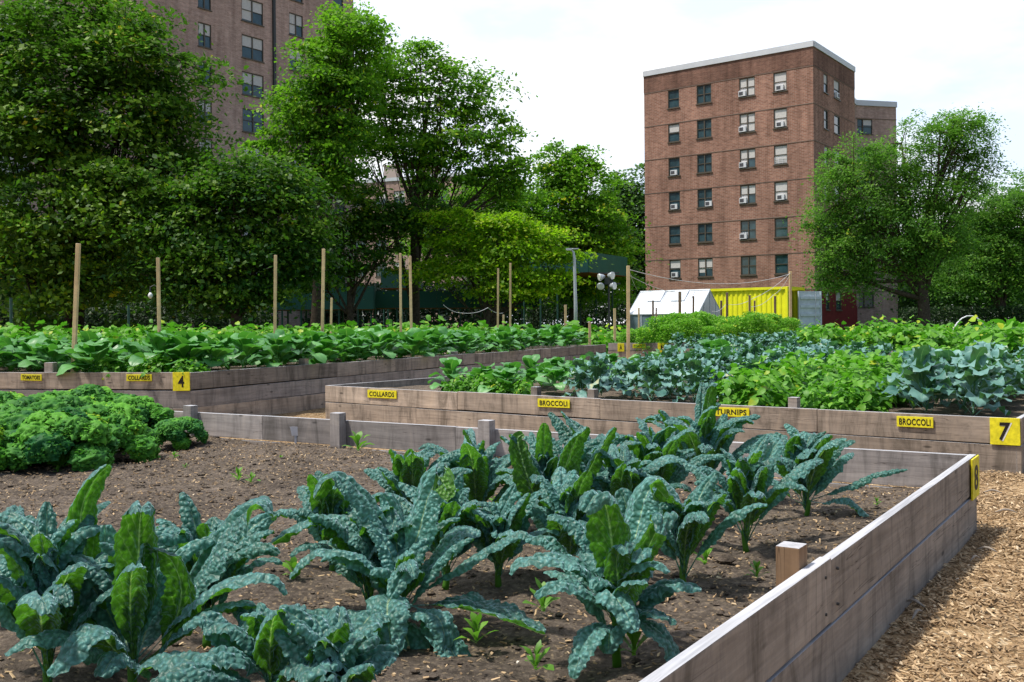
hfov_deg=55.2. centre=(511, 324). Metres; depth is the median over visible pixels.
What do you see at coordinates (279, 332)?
collard plant
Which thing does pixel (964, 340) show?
squash plant
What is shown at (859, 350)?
broccoli plant
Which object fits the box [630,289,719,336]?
greenhouse
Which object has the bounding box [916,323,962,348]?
squash plant
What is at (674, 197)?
window
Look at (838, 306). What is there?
window
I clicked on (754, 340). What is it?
broccoli plant
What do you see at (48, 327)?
bean plant
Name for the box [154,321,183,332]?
bean plant
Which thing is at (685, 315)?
tomato plant
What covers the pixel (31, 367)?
bean plant
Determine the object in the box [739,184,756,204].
window
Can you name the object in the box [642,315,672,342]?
tomato plant
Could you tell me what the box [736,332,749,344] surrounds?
broccoli plant
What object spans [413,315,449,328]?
squash plant
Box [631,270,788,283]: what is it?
string line
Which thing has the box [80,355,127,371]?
parsley plant
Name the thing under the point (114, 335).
bean plant
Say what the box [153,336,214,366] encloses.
collard plant
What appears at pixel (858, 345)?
broccoli plant
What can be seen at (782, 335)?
broccoli plant
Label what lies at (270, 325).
bean plant
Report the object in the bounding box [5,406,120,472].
curly kale plant
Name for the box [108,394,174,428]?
curly kale plant
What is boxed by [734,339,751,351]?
broccoli plant
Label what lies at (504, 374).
collard plant
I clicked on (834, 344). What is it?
broccoli plant
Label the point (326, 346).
collard plant
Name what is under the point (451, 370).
collard plant
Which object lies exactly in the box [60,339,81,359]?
collard plant
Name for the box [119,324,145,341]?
bean plant
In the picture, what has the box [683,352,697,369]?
broccoli plant
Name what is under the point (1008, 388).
broccoli plant
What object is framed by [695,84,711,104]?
window
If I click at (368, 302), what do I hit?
sidewalk shed
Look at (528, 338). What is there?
collard plant
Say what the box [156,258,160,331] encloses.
stake
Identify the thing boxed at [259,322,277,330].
bean plant
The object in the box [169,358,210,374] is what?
parsley plant
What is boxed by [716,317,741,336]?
tomato plant
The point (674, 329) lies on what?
tomato plant
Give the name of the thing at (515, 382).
parsley plant
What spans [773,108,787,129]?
window
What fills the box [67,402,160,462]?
curly kale plant
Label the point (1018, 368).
broccoli plant
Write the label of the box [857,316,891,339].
squash plant
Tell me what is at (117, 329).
bean plant
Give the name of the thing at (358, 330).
collard plant
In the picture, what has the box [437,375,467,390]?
parsley plant
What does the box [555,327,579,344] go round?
collard plant
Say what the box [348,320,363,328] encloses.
squash plant
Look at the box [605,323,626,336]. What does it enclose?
squash plant
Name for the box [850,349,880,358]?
turnip plant
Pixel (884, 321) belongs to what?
squash plant
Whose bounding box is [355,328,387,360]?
collard plant
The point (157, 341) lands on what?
collard plant
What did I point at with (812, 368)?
turnip plant
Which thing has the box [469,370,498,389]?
parsley plant
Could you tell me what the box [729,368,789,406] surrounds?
turnip plant
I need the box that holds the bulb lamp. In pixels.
[148,285,156,298]
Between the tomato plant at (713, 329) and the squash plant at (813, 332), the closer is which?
the squash plant at (813, 332)
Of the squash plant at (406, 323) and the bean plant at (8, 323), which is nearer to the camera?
the bean plant at (8, 323)
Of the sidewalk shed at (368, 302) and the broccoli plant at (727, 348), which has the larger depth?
the sidewalk shed at (368, 302)
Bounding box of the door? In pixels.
[798,291,821,328]
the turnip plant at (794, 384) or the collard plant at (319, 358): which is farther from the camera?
the collard plant at (319, 358)
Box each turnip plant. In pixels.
[695,366,757,405]
[722,361,783,405]
[728,361,768,381]
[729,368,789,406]
[758,345,809,371]
[762,358,811,398]
[763,380,793,406]
[782,351,839,386]
[785,379,828,406]
[786,368,810,386]
[797,382,833,408]
[807,363,857,408]
[809,359,845,385]
[810,349,851,364]
[824,380,870,410]
[825,349,865,371]
[831,360,896,407]
[833,373,894,411]
[838,356,883,376]
[845,350,881,366]
[846,353,899,382]
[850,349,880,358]
[851,361,914,404]
[865,356,920,402]
[883,348,930,400]
[901,343,917,356]
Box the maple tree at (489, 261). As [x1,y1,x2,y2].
[383,206,606,328]
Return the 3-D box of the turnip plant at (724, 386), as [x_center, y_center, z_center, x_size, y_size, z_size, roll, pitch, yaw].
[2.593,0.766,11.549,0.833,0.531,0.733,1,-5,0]
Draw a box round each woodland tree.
[0,211,88,332]
[61,225,185,328]
[154,271,268,329]
[431,239,516,324]
[472,274,585,327]
[552,225,624,334]
[867,209,1018,325]
[956,183,1023,328]
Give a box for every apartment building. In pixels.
[0,0,355,330]
[355,165,499,328]
[643,40,856,331]
[714,70,897,327]
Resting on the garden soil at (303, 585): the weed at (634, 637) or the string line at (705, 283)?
the weed at (634, 637)
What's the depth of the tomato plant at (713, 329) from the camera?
33.73 m
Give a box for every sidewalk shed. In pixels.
[262,286,376,328]
[371,291,539,330]
[381,269,421,329]
[521,252,626,331]
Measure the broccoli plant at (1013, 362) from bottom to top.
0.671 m
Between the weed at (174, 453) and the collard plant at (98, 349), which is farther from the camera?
the collard plant at (98, 349)
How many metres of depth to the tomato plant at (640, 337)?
31.85 m
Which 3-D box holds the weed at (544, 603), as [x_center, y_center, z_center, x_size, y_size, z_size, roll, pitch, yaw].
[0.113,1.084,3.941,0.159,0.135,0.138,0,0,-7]
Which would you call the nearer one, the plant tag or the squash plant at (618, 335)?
the plant tag
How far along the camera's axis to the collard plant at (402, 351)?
20.71 m
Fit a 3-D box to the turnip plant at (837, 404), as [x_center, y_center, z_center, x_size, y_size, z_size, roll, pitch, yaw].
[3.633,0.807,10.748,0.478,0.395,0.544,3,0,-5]
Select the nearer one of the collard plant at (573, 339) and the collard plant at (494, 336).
the collard plant at (494, 336)
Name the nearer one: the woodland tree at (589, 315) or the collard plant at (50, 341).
the collard plant at (50, 341)
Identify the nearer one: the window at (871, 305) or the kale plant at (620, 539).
the kale plant at (620, 539)
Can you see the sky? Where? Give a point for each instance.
(584, 61)
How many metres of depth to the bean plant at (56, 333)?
20.48 m
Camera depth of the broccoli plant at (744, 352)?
15.23 m
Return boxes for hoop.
[953,315,984,329]
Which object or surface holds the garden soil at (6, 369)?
in the raised bed at (247, 400)
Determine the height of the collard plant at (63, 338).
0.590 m
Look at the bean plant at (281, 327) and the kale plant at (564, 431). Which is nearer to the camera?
the kale plant at (564, 431)
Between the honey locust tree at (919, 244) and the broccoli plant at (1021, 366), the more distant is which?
the honey locust tree at (919, 244)
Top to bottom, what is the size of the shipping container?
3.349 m
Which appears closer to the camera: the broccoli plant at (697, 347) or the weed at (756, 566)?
the weed at (756, 566)
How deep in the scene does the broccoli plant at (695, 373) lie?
11.78 m
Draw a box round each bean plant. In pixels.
[0,322,33,370]
[0,325,34,368]
[3,322,33,337]
[17,364,43,369]
[31,320,62,335]
[39,322,71,339]
[44,325,70,340]
[51,326,81,338]
[61,321,88,336]
[77,325,111,337]
[77,326,114,343]
[79,328,124,341]
[81,332,126,370]
[107,325,127,337]
[109,326,130,335]
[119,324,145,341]
[139,319,167,337]
[153,320,187,333]
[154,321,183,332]
[166,327,185,331]
[180,324,201,331]
[195,324,229,369]
[196,323,220,333]
[207,328,218,338]
[213,326,232,339]
[218,326,248,366]
[230,321,264,335]
[256,325,272,337]
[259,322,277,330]
[260,324,272,333]
[264,325,286,334]
[269,328,296,363]
[294,326,316,335]
[302,323,337,358]
[327,340,351,361]
[361,319,382,330]
[372,323,404,357]
[390,322,415,332]
[465,320,492,351]
[960,315,1023,352]
[990,329,1023,345]
[991,317,1023,345]
[991,321,1023,358]
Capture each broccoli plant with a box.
[562,358,603,396]
[571,351,630,397]
[574,355,624,395]
[601,358,655,398]
[601,362,640,392]
[623,358,681,400]
[626,356,679,390]
[634,351,655,362]
[648,356,688,397]
[655,347,685,360]
[659,344,683,357]
[659,350,690,396]
[665,332,692,348]
[672,358,722,402]
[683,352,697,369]
[684,333,702,348]
[684,349,718,380]
[686,364,723,394]
[694,344,711,357]
[699,358,729,389]
[701,351,728,379]
[706,333,716,339]
[711,349,735,371]
[715,346,737,370]
[717,362,740,397]
[721,333,733,343]
[724,337,733,346]
[724,353,753,367]
[729,347,761,369]
[731,337,746,347]
[732,348,748,360]
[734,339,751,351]
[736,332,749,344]
[745,360,763,369]
[747,343,765,357]
[750,336,762,344]
[751,348,791,365]
[754,332,769,343]
[755,349,784,362]
[757,333,771,346]
[760,357,781,368]
[769,332,788,348]
[769,342,785,348]
[771,337,781,345]
[780,330,794,337]
[780,342,792,350]
[780,348,789,355]
[788,337,800,352]
[793,345,808,354]
[794,341,811,350]
[807,344,835,362]
[817,338,829,345]
[819,341,845,352]
[839,340,868,353]
[848,347,867,357]
[868,344,891,355]
[876,350,943,409]
[878,341,899,357]
[879,345,966,413]
[910,349,941,380]
[925,350,961,406]
[934,345,1010,415]
[934,357,1011,412]
[953,360,1023,408]
[963,340,1016,371]
[978,348,1023,402]
[990,347,1023,401]
[994,344,1016,370]
[1005,365,1023,385]
[1008,350,1018,358]
[1012,358,1023,377]
[1015,351,1023,373]
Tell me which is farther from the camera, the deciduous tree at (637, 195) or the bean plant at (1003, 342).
the deciduous tree at (637, 195)
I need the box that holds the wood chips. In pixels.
[722,469,1023,681]
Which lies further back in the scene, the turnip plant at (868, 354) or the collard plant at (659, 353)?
the collard plant at (659, 353)
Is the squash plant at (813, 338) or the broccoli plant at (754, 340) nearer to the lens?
the squash plant at (813, 338)
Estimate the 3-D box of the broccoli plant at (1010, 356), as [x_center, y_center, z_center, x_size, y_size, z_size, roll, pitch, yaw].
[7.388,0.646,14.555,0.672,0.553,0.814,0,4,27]
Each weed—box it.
[169,451,178,457]
[231,467,242,479]
[245,472,260,482]
[282,556,307,574]
[342,431,374,450]
[454,612,497,642]
[521,640,553,670]
[522,577,559,611]
[619,631,647,655]
[693,541,711,564]
[746,560,766,578]
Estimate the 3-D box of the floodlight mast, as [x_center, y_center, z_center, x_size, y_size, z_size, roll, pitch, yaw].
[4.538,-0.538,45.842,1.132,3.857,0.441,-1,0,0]
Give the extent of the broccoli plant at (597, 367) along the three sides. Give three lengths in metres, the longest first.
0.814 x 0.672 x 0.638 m
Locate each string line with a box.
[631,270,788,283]
[713,273,789,311]
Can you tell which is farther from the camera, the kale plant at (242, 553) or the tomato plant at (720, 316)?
the tomato plant at (720, 316)
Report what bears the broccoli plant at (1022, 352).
on the garden soil at (1015, 406)
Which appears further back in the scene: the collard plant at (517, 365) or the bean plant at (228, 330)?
the bean plant at (228, 330)
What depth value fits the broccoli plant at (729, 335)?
26.54 m
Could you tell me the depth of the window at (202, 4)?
69.47 m
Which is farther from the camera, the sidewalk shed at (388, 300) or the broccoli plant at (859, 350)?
the sidewalk shed at (388, 300)
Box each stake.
[71,243,80,371]
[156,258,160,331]
[273,255,276,332]
[321,249,324,331]
[330,298,332,332]
[399,253,401,331]
[409,256,412,356]
[497,268,498,327]
[509,263,510,347]
[564,305,566,325]
[588,322,590,344]
[613,308,615,340]
[626,266,629,358]
[638,308,639,327]
[652,300,653,324]
[678,292,680,312]
[692,296,693,312]
[726,292,727,317]
[748,295,750,312]
[774,296,775,313]
[789,271,791,329]
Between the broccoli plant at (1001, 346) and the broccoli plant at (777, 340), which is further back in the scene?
the broccoli plant at (777, 340)
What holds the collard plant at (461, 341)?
on the garden soil at (6, 369)
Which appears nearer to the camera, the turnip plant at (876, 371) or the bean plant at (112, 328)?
the turnip plant at (876, 371)
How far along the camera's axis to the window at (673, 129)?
77.83 m
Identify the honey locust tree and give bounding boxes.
[778,102,1023,326]
[896,217,1023,326]
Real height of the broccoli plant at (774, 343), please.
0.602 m
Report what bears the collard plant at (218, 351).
on the garden soil at (6, 369)
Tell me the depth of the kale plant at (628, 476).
5.19 m
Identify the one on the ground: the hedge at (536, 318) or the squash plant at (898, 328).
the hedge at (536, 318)
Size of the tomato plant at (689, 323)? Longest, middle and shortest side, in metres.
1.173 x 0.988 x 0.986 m
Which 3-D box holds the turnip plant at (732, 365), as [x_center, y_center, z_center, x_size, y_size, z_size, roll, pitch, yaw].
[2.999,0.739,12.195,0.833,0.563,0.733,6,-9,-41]
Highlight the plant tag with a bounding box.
[290,427,297,443]
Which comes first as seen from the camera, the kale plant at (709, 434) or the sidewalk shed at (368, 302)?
the kale plant at (709, 434)
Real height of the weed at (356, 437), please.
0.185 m
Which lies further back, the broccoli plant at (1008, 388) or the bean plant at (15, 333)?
the bean plant at (15, 333)
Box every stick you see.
[907,598,924,607]
[912,609,922,619]
[976,546,996,551]
[995,508,1016,512]
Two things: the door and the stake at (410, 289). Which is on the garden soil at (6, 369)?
the stake at (410, 289)
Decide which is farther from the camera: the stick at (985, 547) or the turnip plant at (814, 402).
the turnip plant at (814, 402)
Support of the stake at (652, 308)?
on the garden soil
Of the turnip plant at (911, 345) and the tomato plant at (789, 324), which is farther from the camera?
the tomato plant at (789, 324)
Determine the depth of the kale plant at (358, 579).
3.93 m
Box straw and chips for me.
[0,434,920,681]
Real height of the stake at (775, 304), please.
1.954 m
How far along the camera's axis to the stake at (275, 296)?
19.97 m
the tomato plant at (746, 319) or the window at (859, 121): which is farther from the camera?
the window at (859, 121)
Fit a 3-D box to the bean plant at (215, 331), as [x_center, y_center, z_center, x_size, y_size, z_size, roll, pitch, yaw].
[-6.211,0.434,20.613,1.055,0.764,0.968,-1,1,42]
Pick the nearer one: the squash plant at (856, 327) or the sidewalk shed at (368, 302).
the squash plant at (856, 327)
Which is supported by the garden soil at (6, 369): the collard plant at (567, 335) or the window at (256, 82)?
the collard plant at (567, 335)
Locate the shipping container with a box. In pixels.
[710,286,821,328]
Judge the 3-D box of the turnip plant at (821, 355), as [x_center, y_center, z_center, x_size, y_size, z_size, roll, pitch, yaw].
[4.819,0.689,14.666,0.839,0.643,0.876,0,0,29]
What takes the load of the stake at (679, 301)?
on the garden soil
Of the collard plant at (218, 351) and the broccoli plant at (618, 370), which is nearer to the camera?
the broccoli plant at (618, 370)
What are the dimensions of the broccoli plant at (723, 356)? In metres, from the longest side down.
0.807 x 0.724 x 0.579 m
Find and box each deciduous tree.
[0,0,273,333]
[87,142,377,330]
[224,0,417,328]
[270,180,477,326]
[329,36,558,326]
[385,177,597,328]
[488,139,669,325]
[590,163,645,324]
[914,167,1023,323]
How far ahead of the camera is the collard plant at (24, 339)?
16.29 m
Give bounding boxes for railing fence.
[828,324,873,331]
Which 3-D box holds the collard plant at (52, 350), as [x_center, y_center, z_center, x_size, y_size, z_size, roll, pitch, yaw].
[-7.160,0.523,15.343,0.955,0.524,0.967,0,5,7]
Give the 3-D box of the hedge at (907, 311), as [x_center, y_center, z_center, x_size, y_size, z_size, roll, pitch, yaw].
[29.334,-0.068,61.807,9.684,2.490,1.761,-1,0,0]
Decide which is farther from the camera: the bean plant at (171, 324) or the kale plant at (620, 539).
the bean plant at (171, 324)
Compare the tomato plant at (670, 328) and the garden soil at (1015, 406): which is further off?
the tomato plant at (670, 328)
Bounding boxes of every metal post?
[9,297,12,332]
[127,305,129,326]
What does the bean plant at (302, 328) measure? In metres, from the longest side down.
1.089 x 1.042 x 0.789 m
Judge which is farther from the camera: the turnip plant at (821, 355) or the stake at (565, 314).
the stake at (565, 314)
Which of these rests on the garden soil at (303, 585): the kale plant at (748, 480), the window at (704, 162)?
the kale plant at (748, 480)
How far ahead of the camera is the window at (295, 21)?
76.09 m
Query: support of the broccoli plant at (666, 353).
on the garden soil at (1015, 406)
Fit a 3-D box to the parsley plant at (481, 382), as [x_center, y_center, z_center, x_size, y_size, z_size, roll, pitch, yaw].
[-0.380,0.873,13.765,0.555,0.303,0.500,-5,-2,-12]
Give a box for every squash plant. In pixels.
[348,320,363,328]
[377,319,392,329]
[397,320,428,330]
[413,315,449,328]
[453,320,493,331]
[516,323,532,330]
[559,321,599,344]
[561,317,598,344]
[582,330,614,344]
[587,333,623,353]
[597,326,612,338]
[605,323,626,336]
[607,326,632,342]
[785,326,821,346]
[794,319,822,339]
[814,323,845,337]
[816,321,851,346]
[840,326,888,350]
[844,326,864,339]
[845,321,864,331]
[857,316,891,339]
[870,314,893,328]
[873,324,918,350]
[877,316,906,331]
[881,320,922,350]
[907,315,934,331]
[908,326,961,349]
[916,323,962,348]
[933,328,958,342]
[939,320,963,335]
[953,320,998,345]
[957,322,994,346]
[977,319,1004,333]
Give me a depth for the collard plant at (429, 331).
22.09 m
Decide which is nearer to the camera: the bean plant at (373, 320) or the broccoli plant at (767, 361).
the broccoli plant at (767, 361)
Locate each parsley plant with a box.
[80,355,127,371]
[95,352,128,379]
[122,363,147,371]
[138,352,185,376]
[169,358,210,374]
[180,355,209,370]
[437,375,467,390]
[442,374,476,391]
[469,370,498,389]
[469,376,496,391]
[484,379,516,393]
[493,375,532,393]
[503,378,533,394]
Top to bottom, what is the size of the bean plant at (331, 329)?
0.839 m
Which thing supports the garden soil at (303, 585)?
in the raised bed at (832, 615)
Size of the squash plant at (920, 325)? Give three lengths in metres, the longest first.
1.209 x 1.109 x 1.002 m
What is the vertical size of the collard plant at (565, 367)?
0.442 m
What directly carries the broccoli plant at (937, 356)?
on the garden soil at (1015, 406)
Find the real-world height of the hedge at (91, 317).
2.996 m
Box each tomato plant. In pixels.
[617,331,634,350]
[624,328,638,342]
[633,327,652,350]
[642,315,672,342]
[654,322,678,341]
[656,323,676,346]
[663,312,688,332]
[672,318,688,342]
[675,312,702,339]
[678,316,702,344]
[688,310,710,322]
[691,312,715,328]
[700,326,718,338]
[711,315,723,320]
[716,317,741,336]
[718,323,736,337]
[728,315,752,336]
[742,311,765,327]
[743,312,768,336]
[753,316,773,333]
[765,312,782,330]
[767,324,780,334]
[779,316,800,331]
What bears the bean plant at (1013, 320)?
on the garden soil at (1015, 406)
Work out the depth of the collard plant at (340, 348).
18.21 m
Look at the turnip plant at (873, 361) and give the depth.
12.64 m
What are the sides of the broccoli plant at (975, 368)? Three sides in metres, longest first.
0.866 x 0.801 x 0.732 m
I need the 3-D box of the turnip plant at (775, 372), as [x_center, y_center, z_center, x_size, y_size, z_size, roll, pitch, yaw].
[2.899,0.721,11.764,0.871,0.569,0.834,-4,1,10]
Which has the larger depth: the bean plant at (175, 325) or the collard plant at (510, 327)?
the collard plant at (510, 327)
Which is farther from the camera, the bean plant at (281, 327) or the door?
the door
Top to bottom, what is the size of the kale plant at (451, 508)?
0.542 m
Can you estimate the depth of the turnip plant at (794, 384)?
11.88 m
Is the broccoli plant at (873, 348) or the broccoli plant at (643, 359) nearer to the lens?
the broccoli plant at (643, 359)
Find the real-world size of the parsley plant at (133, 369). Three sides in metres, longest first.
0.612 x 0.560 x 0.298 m
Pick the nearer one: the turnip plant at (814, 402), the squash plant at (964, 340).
the turnip plant at (814, 402)
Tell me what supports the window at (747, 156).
in the apartment building at (732, 154)
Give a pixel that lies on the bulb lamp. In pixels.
(150, 295)
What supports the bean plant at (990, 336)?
on the garden soil at (1015, 406)
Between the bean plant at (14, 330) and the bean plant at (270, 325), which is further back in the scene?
the bean plant at (270, 325)
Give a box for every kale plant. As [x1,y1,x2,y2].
[0,391,26,403]
[0,404,55,464]
[0,417,36,470]
[0,501,192,681]
[2,464,286,681]
[3,505,66,529]
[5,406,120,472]
[6,390,89,409]
[65,383,122,404]
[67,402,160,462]
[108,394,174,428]
[150,600,329,681]
[154,416,208,449]
[156,492,282,647]
[271,462,545,656]
[273,604,398,681]
[276,471,382,570]
[290,506,460,604]
[364,447,472,504]
[376,470,490,589]
[418,428,512,507]
[460,484,559,587]
[495,423,616,508]
[509,475,701,678]
[529,466,601,556]
[548,411,644,489]
[580,444,691,497]
[615,417,718,487]
[642,382,787,485]
[652,471,766,581]
[677,434,823,552]
[745,423,907,516]
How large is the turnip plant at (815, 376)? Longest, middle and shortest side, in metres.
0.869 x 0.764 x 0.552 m
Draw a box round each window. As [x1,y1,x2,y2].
[0,157,30,176]
[197,0,212,11]
[198,22,212,49]
[198,60,212,87]
[199,99,211,123]
[199,138,211,157]
[241,0,264,26]
[241,34,264,63]
[242,71,263,98]
[242,108,263,135]
[243,146,263,163]
[289,12,303,38]
[289,48,302,72]
[333,0,342,10]
[335,196,344,216]
[376,263,386,276]
[394,190,404,203]
[667,89,679,109]
[667,123,679,143]
[667,157,680,176]
[668,192,680,210]
[668,226,680,244]
[669,260,680,278]
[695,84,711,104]
[696,119,711,139]
[696,153,712,173]
[696,188,712,208]
[697,223,712,242]
[697,258,713,277]
[738,76,755,98]
[738,112,755,133]
[739,148,755,169]
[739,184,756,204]
[739,220,756,240]
[740,256,756,275]
[772,71,787,92]
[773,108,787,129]
[773,144,787,165]
[773,181,787,201]
[773,218,788,238]
[774,254,788,274]
[824,74,828,94]
[824,110,828,130]
[826,292,830,310]
[834,79,840,101]
[834,115,840,135]
[836,292,842,310]
[857,119,862,134]
[858,292,865,307]
[863,119,872,134]
[864,292,874,307]
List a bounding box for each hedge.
[0,300,280,334]
[298,281,551,329]
[525,293,637,334]
[896,305,1023,329]
[898,277,1007,324]
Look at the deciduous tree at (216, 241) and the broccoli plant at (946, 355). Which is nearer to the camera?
the broccoli plant at (946, 355)
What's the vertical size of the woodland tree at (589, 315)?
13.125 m
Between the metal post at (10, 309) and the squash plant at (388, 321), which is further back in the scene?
the squash plant at (388, 321)
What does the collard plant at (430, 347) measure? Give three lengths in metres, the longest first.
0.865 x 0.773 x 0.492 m
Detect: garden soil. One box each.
[0,348,593,371]
[0,436,917,681]
[381,376,1023,417]
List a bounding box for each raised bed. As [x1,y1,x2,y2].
[0,344,605,415]
[174,405,979,681]
[325,371,1023,473]
[608,342,691,361]
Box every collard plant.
[0,329,20,371]
[0,335,19,370]
[0,338,22,366]
[1,335,46,370]
[7,337,62,371]
[17,342,89,367]
[29,332,45,369]
[40,334,71,368]
[56,336,79,342]
[56,337,127,375]
[58,344,92,371]
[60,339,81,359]
[68,331,101,344]
[88,345,128,370]
[94,337,133,359]
[115,339,141,362]
[125,330,189,368]
[133,330,180,363]
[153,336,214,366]
[162,332,187,359]
[171,331,226,366]
[188,335,238,369]
[208,333,252,369]
[227,331,271,368]
[244,343,261,367]
[246,333,302,366]
[249,334,308,365]
[249,338,287,365]
[253,335,262,366]
[272,333,326,364]
[275,329,312,365]
[301,331,336,363]
[302,331,340,357]
[305,339,348,362]
[316,335,353,362]
[336,328,370,361]
[340,335,379,360]
[354,328,364,353]
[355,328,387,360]
[364,330,398,359]
[365,330,405,358]
[367,324,381,358]
[373,329,404,359]
[382,335,418,357]
[395,327,434,356]
[406,327,444,354]
[413,337,442,356]
[425,334,456,354]
[428,357,469,388]
[433,326,468,354]
[444,332,478,353]
[448,329,483,353]
[456,328,490,349]
[461,362,501,382]
[463,328,487,347]
[475,330,494,351]
[478,367,528,392]
[480,333,506,350]
[485,326,524,351]
[485,331,520,351]
[496,323,526,347]
[498,329,524,350]
[501,362,532,384]
[513,333,537,349]
[518,354,546,379]
[521,368,543,386]
[524,328,549,347]
[532,361,562,386]
[535,367,573,390]
[538,328,564,347]
[539,334,565,346]
[544,324,570,346]
[544,357,570,366]
[551,361,574,387]
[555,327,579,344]
[560,329,581,346]
[565,355,588,363]
[575,331,591,343]
[589,353,624,362]
[628,354,638,361]
[654,349,664,358]
[698,339,715,349]
[710,339,737,349]
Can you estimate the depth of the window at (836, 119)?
75.30 m
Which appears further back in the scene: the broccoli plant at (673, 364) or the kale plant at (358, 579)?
the broccoli plant at (673, 364)
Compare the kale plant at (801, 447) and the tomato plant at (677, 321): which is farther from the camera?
the tomato plant at (677, 321)
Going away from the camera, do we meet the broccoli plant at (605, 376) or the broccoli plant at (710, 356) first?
the broccoli plant at (605, 376)
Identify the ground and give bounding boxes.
[36,321,1023,681]
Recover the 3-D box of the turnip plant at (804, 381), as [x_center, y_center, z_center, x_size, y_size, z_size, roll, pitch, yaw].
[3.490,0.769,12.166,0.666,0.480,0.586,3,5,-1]
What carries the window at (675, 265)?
in the apartment building at (732, 154)
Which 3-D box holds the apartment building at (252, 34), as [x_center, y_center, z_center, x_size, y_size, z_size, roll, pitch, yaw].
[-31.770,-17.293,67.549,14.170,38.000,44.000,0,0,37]
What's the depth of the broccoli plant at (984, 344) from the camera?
13.25 m
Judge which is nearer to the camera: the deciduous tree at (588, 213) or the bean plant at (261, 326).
the bean plant at (261, 326)
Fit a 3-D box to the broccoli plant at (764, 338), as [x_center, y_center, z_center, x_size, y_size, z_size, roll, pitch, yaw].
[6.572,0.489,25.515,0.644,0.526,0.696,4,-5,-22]
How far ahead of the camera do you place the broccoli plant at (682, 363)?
13.09 m
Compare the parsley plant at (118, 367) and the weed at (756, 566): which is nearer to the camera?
the weed at (756, 566)
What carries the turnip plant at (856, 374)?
on the garden soil at (1015, 406)
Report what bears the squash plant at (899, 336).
on the garden soil
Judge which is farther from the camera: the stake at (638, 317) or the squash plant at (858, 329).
the stake at (638, 317)
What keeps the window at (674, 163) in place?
in the apartment building at (732, 154)
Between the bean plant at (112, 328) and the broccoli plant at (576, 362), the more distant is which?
the bean plant at (112, 328)
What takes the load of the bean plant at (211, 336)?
on the garden soil at (6, 369)
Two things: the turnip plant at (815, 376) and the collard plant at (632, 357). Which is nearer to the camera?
the turnip plant at (815, 376)
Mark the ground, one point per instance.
(880, 643)
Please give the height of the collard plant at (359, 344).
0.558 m
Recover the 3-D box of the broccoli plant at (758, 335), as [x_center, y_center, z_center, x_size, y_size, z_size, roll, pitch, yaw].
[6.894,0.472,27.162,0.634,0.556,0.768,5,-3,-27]
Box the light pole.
[566,248,578,319]
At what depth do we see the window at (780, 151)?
72.58 m
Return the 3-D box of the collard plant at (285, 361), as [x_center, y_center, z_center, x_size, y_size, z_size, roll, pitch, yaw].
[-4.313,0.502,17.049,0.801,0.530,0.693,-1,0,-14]
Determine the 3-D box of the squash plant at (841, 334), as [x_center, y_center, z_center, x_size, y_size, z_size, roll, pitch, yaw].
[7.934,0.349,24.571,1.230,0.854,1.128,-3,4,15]
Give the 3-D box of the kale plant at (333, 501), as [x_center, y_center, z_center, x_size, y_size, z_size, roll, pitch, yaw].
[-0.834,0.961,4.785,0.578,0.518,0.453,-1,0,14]
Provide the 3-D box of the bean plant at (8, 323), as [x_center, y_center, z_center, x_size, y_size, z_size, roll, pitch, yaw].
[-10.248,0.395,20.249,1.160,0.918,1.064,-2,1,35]
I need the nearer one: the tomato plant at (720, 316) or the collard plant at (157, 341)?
the collard plant at (157, 341)
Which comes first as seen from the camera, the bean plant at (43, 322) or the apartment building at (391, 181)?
the bean plant at (43, 322)
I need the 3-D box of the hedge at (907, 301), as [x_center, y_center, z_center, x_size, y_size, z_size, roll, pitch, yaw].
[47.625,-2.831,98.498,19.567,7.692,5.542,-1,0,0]
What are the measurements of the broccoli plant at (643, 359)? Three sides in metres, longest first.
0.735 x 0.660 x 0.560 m
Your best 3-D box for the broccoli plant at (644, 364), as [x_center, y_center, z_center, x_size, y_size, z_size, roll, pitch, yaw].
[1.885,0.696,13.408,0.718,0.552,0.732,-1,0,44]
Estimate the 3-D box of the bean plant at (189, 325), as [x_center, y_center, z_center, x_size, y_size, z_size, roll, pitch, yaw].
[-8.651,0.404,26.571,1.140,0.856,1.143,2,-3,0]
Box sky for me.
[353,0,1023,324]
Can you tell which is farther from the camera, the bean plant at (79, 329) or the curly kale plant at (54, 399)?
the bean plant at (79, 329)
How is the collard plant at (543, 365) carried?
on the garden soil at (1015, 406)
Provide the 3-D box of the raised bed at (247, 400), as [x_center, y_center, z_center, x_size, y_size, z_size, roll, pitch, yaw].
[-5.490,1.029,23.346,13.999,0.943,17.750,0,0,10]
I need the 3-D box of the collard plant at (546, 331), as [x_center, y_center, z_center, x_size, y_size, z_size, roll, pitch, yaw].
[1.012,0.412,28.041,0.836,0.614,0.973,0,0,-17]
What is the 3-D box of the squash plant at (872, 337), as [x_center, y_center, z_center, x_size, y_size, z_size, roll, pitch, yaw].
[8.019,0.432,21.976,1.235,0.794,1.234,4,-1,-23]
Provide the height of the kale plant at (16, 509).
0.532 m
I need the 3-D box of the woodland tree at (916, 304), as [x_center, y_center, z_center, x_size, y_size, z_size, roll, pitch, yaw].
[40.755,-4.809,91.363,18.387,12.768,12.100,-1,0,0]
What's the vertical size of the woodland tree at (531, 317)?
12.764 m
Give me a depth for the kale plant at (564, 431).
5.74 m
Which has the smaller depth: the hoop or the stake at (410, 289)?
the stake at (410, 289)
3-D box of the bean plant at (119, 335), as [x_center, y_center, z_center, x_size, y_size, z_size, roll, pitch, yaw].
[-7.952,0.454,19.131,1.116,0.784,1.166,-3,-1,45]
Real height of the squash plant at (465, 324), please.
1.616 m

